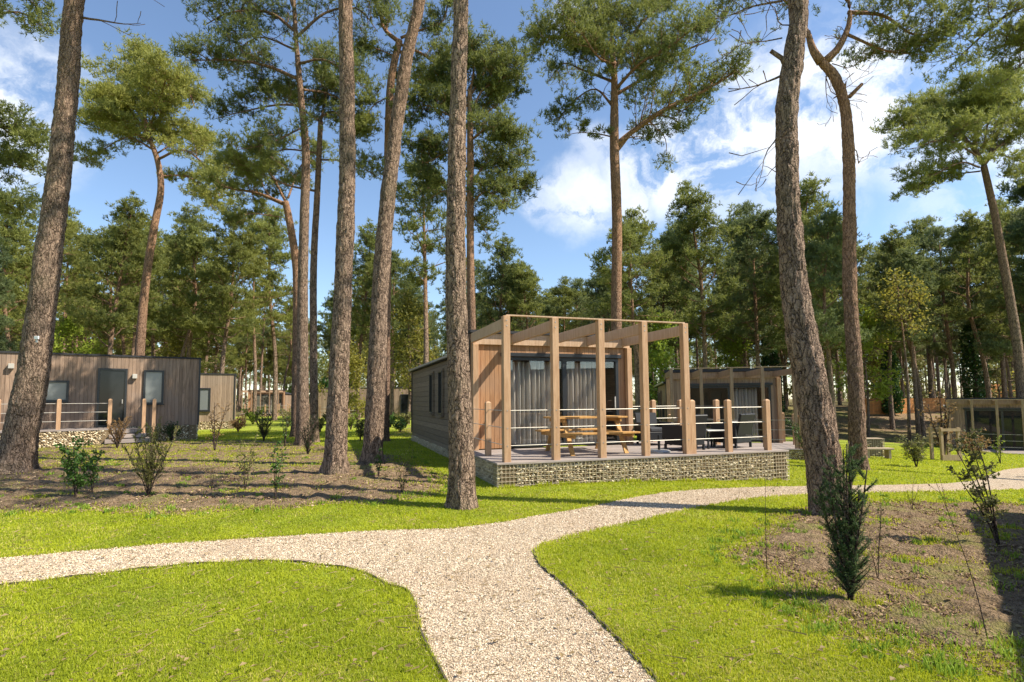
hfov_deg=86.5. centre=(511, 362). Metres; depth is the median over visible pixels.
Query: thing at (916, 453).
leafy shrub
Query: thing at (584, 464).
terrace
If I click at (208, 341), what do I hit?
pine tree
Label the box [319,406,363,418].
railing
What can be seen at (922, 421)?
tree
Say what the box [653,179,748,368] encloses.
pine tree
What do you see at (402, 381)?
woodland bush
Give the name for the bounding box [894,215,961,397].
pine tree
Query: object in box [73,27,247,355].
pine tree
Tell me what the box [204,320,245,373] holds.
pine tree
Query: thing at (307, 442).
yew shrub
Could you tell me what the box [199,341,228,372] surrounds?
pine tree
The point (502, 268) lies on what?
pine tree
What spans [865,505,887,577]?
sapling
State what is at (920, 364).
woodland bush
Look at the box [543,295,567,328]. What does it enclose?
pine tree
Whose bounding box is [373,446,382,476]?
leafy shrub
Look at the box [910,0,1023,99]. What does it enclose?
pine tree
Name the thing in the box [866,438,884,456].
gabion block
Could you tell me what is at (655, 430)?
lounge chair
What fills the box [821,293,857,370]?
pine tree
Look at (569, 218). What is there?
sky
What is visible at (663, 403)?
side window
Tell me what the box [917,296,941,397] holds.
pine tree
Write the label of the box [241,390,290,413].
cabin
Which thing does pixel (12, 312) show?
pine tree
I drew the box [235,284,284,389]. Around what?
pine tree
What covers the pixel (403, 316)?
broadleaf tree
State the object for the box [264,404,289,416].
railing
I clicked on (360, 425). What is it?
leafy shrub
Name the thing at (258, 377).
pine tree
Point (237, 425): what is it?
leafy shrub
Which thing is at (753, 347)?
pine tree
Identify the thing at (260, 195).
pine tree
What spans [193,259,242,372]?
pine tree
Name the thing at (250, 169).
pine tree
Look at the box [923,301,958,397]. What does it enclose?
pine tree
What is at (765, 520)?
sapling
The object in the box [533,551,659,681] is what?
path edging
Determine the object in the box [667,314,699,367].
pine tree
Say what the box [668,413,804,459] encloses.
terrace
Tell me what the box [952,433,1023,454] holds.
terrace
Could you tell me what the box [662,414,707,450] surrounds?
lounge chair
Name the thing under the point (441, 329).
pine tree
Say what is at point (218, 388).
cabin
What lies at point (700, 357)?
pine tree
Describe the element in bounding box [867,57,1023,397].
pine tree
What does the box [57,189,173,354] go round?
pine tree
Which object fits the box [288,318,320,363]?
pine tree
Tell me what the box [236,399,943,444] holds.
ground
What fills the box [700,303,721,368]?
pine tree
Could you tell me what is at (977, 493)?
leafy shrub
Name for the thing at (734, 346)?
broadleaf tree
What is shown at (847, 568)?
yew shrub
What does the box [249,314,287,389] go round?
pine tree
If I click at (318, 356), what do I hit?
pine tree
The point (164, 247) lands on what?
pine tree
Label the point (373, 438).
pine tree
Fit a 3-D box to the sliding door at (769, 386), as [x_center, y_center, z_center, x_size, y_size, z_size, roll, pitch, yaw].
[8.213,1.948,20.603,3.020,2.100,0.105,-1,-4,12]
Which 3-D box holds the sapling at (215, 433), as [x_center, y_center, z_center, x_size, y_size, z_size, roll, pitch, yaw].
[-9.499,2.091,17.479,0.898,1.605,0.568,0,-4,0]
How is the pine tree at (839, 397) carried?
on the ground at (842, 422)
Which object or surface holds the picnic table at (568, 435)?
on the terrace at (584, 464)
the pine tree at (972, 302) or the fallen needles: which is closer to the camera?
the fallen needles
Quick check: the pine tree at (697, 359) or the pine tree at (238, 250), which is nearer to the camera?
the pine tree at (238, 250)
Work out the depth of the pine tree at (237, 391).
118.16 m
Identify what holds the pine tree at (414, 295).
on the ground at (842, 422)
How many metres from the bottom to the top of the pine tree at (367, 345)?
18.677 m
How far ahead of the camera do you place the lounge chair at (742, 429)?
12.38 m
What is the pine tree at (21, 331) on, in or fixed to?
on the ground at (842, 422)
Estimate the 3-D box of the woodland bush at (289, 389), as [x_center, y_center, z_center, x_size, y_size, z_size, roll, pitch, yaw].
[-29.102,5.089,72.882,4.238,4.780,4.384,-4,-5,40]
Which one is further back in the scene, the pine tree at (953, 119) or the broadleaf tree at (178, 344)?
the broadleaf tree at (178, 344)
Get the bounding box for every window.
[46,380,68,402]
[143,370,163,404]
[199,388,210,411]
[428,371,434,415]
[436,368,443,416]
[658,391,659,419]
[659,390,661,420]
[662,402,665,419]
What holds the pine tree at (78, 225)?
on the ground at (842, 422)
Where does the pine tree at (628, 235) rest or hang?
on the lawn at (274, 426)
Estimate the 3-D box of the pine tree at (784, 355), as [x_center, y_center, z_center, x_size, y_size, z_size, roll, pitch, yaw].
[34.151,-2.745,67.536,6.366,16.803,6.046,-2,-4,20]
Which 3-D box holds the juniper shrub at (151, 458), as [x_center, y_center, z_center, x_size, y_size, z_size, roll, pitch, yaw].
[-6.021,1.573,9.023,0.808,1.357,0.681,1,-4,-21]
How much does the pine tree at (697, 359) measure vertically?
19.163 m
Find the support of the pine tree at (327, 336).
on the ground at (842, 422)
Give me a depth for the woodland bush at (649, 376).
88.67 m
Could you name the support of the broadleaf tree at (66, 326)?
on the ground at (842, 422)
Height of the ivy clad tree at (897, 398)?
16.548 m
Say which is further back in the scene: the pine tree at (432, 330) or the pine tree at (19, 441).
the pine tree at (432, 330)
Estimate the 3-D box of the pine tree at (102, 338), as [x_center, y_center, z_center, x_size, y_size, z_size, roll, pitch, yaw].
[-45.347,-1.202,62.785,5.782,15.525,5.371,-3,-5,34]
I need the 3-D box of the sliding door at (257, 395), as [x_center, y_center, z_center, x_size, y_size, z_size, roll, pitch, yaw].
[-29.101,4.990,64.942,3.020,2.100,0.105,0,-4,-12]
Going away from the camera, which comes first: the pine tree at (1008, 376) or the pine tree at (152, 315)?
the pine tree at (152, 315)
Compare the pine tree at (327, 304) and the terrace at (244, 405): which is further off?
the pine tree at (327, 304)
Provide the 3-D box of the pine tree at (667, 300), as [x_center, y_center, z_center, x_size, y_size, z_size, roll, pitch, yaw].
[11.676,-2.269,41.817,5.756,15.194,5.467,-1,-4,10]
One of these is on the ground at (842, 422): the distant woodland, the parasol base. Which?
the distant woodland
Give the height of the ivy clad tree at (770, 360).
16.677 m
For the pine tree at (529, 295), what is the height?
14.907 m
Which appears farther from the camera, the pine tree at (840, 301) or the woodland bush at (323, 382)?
the woodland bush at (323, 382)
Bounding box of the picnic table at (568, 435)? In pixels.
[535,415,639,455]
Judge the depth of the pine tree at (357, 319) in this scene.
71.07 m
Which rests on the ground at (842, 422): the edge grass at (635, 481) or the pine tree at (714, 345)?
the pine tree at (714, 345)
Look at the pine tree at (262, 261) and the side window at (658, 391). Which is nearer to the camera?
the side window at (658, 391)
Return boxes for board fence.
[865,397,1015,415]
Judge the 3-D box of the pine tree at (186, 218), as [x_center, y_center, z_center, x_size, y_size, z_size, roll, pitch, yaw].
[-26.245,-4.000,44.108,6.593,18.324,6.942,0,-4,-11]
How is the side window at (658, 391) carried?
in the cabin at (746, 386)
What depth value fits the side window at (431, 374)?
17.17 m
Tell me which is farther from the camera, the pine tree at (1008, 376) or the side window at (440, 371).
the pine tree at (1008, 376)
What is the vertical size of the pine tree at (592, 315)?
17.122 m
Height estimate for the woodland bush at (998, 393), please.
5.214 m
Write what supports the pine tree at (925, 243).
on the ground at (842, 422)
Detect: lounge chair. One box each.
[634,412,672,443]
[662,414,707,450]
[711,413,754,448]
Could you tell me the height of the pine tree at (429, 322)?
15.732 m
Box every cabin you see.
[0,351,200,440]
[198,373,236,429]
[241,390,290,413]
[318,387,410,416]
[408,314,691,462]
[655,366,798,448]
[943,398,1023,451]
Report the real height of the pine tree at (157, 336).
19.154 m
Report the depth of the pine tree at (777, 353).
56.75 m
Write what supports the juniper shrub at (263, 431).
on the soil bed at (881, 421)
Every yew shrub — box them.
[299,414,318,453]
[811,441,878,600]
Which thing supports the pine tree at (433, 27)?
on the lawn at (274, 426)
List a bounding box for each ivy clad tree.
[738,232,785,414]
[858,243,914,415]
[931,244,1004,397]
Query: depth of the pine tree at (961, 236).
41.73 m
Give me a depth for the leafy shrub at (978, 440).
20.39 m
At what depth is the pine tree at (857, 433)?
15.31 m
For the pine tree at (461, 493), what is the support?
on the lawn at (274, 426)
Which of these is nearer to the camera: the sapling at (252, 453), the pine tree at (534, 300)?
the sapling at (252, 453)
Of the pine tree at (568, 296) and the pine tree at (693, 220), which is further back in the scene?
the pine tree at (568, 296)
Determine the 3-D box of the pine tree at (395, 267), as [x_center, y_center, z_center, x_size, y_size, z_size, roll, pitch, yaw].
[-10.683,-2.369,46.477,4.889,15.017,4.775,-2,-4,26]
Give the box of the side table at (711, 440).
[696,429,724,448]
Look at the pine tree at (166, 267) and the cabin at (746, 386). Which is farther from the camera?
the pine tree at (166, 267)
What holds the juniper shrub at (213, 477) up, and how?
on the soil bed at (881, 421)
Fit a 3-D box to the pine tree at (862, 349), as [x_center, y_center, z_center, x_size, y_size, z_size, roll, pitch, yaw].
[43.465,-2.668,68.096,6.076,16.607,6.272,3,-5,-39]
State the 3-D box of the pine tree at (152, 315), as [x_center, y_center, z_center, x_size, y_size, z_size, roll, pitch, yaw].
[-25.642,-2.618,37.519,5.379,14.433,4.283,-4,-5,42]
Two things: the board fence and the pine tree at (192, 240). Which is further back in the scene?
the board fence
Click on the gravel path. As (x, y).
(1015, 480)
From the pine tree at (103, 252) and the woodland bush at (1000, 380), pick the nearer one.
the pine tree at (103, 252)
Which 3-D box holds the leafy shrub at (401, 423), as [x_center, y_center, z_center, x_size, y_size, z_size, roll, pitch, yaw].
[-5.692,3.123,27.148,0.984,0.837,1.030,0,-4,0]
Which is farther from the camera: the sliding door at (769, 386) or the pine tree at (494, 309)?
the pine tree at (494, 309)
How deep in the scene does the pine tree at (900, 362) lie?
60.79 m
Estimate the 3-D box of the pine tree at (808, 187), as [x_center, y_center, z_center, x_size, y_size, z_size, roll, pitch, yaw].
[19.925,-3.952,36.594,7.091,18.716,6.734,1,-4,-21]
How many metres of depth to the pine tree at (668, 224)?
58.13 m
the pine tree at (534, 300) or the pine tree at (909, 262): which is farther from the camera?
the pine tree at (534, 300)
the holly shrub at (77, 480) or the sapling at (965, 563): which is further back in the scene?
the holly shrub at (77, 480)
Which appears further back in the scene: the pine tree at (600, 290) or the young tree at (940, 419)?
the pine tree at (600, 290)
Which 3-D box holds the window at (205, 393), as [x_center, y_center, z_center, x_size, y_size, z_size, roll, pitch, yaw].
[-17.918,2.197,31.703,0.660,1.380,0.115,1,-4,-26]
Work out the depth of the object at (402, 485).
9.04 m
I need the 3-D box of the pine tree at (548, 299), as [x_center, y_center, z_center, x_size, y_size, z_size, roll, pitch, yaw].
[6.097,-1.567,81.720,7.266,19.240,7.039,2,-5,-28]
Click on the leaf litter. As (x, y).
(460, 671)
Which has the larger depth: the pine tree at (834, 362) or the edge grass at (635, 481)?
the pine tree at (834, 362)
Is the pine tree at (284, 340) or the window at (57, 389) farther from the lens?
the pine tree at (284, 340)
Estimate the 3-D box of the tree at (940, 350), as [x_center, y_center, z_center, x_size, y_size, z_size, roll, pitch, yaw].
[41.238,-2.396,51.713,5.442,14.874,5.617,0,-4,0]
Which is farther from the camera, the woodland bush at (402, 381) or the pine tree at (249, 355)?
the pine tree at (249, 355)
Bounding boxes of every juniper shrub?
[106,416,131,447]
[120,417,180,496]
[207,467,216,490]
[254,411,273,440]
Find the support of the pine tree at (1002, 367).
on the ground at (842, 422)
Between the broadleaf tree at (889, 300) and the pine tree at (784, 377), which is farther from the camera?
the pine tree at (784, 377)
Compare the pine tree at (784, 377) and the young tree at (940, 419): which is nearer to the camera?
the young tree at (940, 419)
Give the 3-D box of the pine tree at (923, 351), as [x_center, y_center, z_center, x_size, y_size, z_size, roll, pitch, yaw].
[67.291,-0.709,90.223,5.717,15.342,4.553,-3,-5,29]
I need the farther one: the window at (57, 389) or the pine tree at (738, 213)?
the pine tree at (738, 213)
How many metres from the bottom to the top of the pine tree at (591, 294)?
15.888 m
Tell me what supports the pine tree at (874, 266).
on the soil bed at (881, 421)
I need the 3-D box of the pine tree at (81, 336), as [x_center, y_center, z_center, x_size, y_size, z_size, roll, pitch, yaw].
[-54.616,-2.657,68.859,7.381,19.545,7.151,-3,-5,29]
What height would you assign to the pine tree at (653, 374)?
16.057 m
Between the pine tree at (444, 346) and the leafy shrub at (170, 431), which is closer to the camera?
the leafy shrub at (170, 431)
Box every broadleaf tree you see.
[53,312,116,353]
[153,331,210,372]
[309,335,367,418]
[390,286,445,424]
[647,311,692,423]
[708,324,752,368]
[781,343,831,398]
[827,302,903,436]
[859,265,938,442]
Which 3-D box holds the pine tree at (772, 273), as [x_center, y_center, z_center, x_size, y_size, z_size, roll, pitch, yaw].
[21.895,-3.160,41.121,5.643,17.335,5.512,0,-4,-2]
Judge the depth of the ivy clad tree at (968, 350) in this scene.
45.86 m
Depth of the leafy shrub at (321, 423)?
27.67 m
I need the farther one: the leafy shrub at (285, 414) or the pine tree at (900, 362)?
the pine tree at (900, 362)
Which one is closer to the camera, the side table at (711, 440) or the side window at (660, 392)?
the side table at (711, 440)
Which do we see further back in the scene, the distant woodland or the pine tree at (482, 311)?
the distant woodland
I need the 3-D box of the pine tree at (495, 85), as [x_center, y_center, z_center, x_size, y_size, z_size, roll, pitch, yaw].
[-1.740,-5.023,20.839,6.045,16.574,4.976,0,-4,0]
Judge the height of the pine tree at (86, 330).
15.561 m
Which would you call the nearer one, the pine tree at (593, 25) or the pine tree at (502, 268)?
the pine tree at (593, 25)
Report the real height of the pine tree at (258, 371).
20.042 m
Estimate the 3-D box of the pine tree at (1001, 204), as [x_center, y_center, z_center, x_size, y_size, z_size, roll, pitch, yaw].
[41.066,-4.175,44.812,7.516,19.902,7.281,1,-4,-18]
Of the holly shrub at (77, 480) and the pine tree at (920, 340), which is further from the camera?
the pine tree at (920, 340)
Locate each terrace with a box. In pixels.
[0,399,155,447]
[239,404,309,415]
[473,399,789,487]
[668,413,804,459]
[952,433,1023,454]
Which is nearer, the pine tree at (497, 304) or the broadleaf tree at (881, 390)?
the broadleaf tree at (881, 390)
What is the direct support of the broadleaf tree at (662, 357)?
on the lawn at (274, 426)
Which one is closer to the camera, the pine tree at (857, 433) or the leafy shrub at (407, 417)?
the pine tree at (857, 433)
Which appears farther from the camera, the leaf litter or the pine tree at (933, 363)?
the pine tree at (933, 363)
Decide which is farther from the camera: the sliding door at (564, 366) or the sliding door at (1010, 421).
the sliding door at (1010, 421)
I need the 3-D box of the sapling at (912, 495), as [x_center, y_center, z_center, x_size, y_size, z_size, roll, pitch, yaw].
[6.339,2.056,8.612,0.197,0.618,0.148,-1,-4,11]
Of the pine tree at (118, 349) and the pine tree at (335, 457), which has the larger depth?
the pine tree at (118, 349)
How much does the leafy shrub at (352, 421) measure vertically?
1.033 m
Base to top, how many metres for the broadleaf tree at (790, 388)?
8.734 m
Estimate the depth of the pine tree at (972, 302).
52.67 m
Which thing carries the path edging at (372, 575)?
on the lawn at (274, 426)
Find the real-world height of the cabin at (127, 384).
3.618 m
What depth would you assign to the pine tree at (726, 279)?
58.66 m
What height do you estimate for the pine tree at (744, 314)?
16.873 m
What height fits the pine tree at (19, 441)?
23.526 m
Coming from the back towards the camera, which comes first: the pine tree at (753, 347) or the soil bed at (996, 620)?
the pine tree at (753, 347)
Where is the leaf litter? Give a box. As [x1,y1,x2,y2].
[0,461,1023,681]
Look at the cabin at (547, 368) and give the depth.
12.86 m
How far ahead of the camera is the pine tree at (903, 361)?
95.92 m
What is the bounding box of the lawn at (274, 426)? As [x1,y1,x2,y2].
[0,416,1023,681]
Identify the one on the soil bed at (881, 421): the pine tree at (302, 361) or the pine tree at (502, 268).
the pine tree at (302, 361)
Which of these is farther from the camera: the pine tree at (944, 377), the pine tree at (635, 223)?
the pine tree at (944, 377)
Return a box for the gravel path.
[0,467,1023,681]
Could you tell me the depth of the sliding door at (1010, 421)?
29.45 m
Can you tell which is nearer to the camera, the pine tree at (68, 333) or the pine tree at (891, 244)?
the pine tree at (891, 244)
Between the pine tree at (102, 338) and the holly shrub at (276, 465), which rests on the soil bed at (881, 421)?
the holly shrub at (276, 465)
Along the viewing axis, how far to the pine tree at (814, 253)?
32.14 m
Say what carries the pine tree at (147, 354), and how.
on the ground at (842, 422)
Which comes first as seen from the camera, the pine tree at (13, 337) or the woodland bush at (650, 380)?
the pine tree at (13, 337)
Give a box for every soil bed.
[0,407,944,514]
[728,501,1023,673]
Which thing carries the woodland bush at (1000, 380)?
on the ground at (842, 422)
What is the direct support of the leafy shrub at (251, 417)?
on the lawn at (274, 426)
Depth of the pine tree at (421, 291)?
80.97 m
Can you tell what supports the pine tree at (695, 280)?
on the ground at (842, 422)
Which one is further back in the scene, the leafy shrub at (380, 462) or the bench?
the bench
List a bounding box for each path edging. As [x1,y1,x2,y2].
[0,559,446,679]
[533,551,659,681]
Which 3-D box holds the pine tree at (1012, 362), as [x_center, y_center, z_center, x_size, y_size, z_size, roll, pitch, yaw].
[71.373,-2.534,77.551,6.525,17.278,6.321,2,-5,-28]
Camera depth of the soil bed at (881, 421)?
10.31 m
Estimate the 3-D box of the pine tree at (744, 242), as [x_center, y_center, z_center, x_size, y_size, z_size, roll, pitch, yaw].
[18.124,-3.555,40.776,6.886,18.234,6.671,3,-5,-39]
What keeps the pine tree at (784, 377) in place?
on the ground at (842, 422)
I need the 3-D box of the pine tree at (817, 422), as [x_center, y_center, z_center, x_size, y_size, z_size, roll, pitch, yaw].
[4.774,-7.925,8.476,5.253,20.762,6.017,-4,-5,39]
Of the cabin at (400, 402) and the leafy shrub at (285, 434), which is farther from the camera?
the cabin at (400, 402)
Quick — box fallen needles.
[0,453,1023,681]
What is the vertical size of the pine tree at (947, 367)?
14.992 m
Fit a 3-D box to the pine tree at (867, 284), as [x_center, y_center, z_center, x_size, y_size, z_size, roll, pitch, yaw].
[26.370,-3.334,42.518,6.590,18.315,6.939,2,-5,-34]
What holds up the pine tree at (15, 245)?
on the ground at (842, 422)
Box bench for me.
[867,447,893,458]
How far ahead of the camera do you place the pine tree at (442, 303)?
39.88 m
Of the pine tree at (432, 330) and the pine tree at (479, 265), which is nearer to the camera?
the pine tree at (479, 265)
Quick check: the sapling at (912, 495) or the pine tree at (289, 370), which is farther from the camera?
the pine tree at (289, 370)
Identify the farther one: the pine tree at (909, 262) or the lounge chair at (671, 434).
the pine tree at (909, 262)
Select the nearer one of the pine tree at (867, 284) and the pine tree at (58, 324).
the pine tree at (867, 284)
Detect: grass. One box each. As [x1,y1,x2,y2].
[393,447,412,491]
[498,477,788,488]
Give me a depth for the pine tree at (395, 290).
73.82 m
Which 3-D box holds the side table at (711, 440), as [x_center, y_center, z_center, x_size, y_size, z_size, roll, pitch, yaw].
[4.513,1.748,12.409,0.500,0.418,0.500,1,-4,-18]
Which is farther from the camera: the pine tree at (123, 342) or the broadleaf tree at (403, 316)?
the pine tree at (123, 342)
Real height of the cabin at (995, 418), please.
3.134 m
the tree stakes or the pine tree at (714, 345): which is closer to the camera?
the tree stakes
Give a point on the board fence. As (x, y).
(875, 407)
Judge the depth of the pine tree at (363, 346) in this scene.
87.21 m
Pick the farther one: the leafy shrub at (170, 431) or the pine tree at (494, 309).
the pine tree at (494, 309)
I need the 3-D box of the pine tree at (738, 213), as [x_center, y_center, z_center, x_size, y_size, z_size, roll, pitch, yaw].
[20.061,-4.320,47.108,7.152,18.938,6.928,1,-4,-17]
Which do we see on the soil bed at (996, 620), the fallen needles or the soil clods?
the soil clods
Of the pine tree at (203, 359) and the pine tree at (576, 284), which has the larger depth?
the pine tree at (203, 359)
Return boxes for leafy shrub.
[160,421,182,440]
[230,414,247,431]
[240,406,266,424]
[277,408,290,424]
[279,416,291,445]
[319,413,325,431]
[348,412,358,429]
[353,418,364,440]
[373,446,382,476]
[390,412,399,426]
[390,417,406,431]
[393,412,410,426]
[785,419,803,453]
[896,434,931,466]
[945,425,1010,547]
[960,429,994,457]
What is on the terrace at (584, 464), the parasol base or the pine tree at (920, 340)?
the parasol base
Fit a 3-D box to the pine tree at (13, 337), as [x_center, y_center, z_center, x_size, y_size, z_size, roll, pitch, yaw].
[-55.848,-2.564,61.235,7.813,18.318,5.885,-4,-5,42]
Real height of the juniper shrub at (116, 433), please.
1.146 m
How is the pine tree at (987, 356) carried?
on the ground at (842, 422)
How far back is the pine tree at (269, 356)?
84.54 m
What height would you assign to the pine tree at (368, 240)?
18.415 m
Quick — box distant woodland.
[209,333,1010,407]
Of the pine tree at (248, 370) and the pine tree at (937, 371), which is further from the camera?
the pine tree at (248, 370)
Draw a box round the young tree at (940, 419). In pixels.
[916,388,957,454]
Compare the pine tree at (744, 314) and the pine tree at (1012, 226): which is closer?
the pine tree at (1012, 226)
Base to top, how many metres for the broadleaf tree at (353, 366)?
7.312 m
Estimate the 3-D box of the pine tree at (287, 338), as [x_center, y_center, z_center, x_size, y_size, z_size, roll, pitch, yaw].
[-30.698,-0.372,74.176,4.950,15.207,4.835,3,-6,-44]
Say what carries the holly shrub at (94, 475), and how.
on the soil bed at (881, 421)
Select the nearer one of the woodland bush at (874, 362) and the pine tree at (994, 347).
the pine tree at (994, 347)
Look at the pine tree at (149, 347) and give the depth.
70.95 m
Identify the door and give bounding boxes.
[95,368,127,427]
[257,395,281,412]
[401,394,410,414]
[510,357,619,446]
[690,385,772,441]
[964,410,1023,449]
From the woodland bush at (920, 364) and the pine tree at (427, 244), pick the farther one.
the woodland bush at (920, 364)
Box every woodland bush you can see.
[284,382,309,407]
[309,377,327,402]
[394,374,408,386]
[632,369,657,400]
[648,371,658,400]
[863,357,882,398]
[864,352,912,398]
[898,354,936,397]
[978,362,1015,397]
[990,366,1014,397]
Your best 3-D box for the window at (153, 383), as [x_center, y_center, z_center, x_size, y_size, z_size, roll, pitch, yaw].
[-14.611,1.039,22.176,0.760,1.410,0.115,2,-5,-36]
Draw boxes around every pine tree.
[0,0,61,229]
[0,0,164,474]
[0,207,60,350]
[0,234,20,350]
[0,245,64,348]
[0,267,23,349]
[4,289,60,350]
[7,203,104,311]
[35,219,101,352]
[55,249,115,352]
[56,279,88,352]
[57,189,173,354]
[57,268,105,352]
[59,303,114,353]
[62,223,148,341]
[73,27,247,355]
[88,290,131,354]
[92,247,133,354]
[92,289,146,351]
[101,224,178,354]
[107,215,183,355]
[116,337,168,355]
[139,227,204,349]
[145,320,160,355]
[151,201,228,366]
[154,233,200,356]
[159,222,224,356]
[165,0,386,445]
[169,302,203,372]
[170,192,272,372]
[187,259,239,372]
[192,124,336,436]
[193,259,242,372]
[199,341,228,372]
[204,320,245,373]
[209,40,406,442]
[226,308,265,411]
[226,344,238,409]
[230,299,266,398]
[234,245,288,414]
[234,311,260,412]
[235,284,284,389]
[236,346,266,386]
[237,200,310,420]
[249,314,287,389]
[249,324,268,389]
[257,323,291,387]
[269,310,292,389]
[278,323,292,391]
[278,335,291,389]
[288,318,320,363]
[308,323,322,364]
[309,289,333,347]
[317,0,355,474]
[318,216,399,418]
[319,301,356,364]
[350,287,367,374]
[351,263,394,355]
[352,300,368,360]
[353,0,483,441]
[357,0,424,464]
[359,249,414,416]
[366,275,414,385]
[388,14,543,340]
[390,276,429,373]
[393,151,466,364]
[398,294,439,364]
[400,286,434,367]
[405,312,439,361]
[428,307,446,357]
[431,276,481,339]
[436,259,491,328]
[437,275,466,356]
[437,307,445,350]
[444,0,478,510]
[475,233,532,330]
[476,263,526,328]
[476,295,494,328]
[486,296,515,322]
[502,258,554,330]
[512,0,769,330]
[513,262,555,329]
[534,288,565,327]
[539,276,586,332]
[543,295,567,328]
[549,277,593,330]
[572,292,593,326]
[577,204,664,405]
[580,270,637,331]
[581,265,638,365]
[590,220,682,412]
[605,281,648,378]
[631,237,700,381]
[631,306,666,399]
[646,217,711,367]
[648,217,704,367]
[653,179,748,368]
[657,237,707,362]
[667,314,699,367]
[689,340,712,367]
[694,279,712,367]
[699,202,772,366]
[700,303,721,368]
[703,0,983,470]
[707,0,854,515]
[707,199,787,367]
[707,251,763,365]
[707,274,752,355]
[715,339,752,366]
[716,245,756,341]
[747,307,762,366]
[748,170,859,367]
[752,263,789,408]
[754,251,788,396]
[765,217,831,410]
[776,203,877,423]
[783,346,788,404]
[810,226,864,375]
[810,266,867,404]
[811,210,903,378]
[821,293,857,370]
[823,346,844,373]
[839,278,883,363]
[858,223,937,429]
[863,245,890,362]
[865,246,939,441]
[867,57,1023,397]
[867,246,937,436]
[877,304,925,404]
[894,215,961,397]
[896,346,922,397]
[898,344,926,361]
[903,252,928,363]
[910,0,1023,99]
[911,223,987,397]
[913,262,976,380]
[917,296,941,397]
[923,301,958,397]
[928,259,953,397]
[930,208,1007,397]
[931,297,944,396]
[932,268,997,397]
[934,329,959,397]
[939,331,958,397]
[954,275,1012,370]
[959,196,1023,397]
[962,221,1023,387]
[971,210,1023,397]
[986,288,1012,396]
[988,303,1019,396]
[995,148,1023,321]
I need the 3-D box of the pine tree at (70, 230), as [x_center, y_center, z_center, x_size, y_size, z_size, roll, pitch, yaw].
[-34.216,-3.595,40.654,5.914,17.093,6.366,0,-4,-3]
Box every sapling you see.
[206,403,231,449]
[234,433,260,489]
[759,483,777,568]
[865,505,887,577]
[904,474,919,509]
[923,480,987,638]
[992,435,1004,462]
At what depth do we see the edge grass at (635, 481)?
10.48 m
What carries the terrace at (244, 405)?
on the ground at (842, 422)
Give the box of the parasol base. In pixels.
[650,435,670,452]
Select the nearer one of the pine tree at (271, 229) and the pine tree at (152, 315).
the pine tree at (152, 315)
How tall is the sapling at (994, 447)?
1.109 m
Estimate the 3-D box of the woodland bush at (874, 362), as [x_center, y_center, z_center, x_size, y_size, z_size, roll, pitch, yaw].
[43.582,1.961,63.238,6.219,6.669,4.675,0,-4,0]
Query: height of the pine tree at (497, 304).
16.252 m
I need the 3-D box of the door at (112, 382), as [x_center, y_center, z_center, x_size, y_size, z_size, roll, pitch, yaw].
[-15.696,1.396,21.351,0.950,2.300,0.110,2,-5,-36]
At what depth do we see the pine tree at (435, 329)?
102.03 m
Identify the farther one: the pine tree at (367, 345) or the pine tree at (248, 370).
the pine tree at (248, 370)
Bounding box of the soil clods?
[0,439,1023,681]
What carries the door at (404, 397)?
in the cabin at (400, 402)
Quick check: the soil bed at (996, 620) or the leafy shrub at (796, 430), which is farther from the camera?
the leafy shrub at (796, 430)
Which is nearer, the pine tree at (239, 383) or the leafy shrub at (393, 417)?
the leafy shrub at (393, 417)
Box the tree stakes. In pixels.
[928,427,962,460]
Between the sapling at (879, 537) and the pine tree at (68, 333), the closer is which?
the sapling at (879, 537)
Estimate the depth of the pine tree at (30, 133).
17.61 m
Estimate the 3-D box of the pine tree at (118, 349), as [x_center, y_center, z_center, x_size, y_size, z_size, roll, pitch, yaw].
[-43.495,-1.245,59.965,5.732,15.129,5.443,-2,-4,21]
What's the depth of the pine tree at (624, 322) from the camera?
73.96 m
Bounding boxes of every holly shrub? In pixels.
[53,434,100,496]
[81,449,104,491]
[269,440,288,499]
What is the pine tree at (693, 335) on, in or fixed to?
on the ground at (842, 422)
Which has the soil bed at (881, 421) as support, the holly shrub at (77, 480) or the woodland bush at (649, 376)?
the holly shrub at (77, 480)
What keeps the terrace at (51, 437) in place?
on the lawn at (274, 426)
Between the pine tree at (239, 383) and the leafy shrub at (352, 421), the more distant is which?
the pine tree at (239, 383)
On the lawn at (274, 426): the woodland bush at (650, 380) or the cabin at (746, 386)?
the cabin at (746, 386)
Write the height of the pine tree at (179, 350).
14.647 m
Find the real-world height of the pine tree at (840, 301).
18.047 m
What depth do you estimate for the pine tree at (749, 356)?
70.42 m

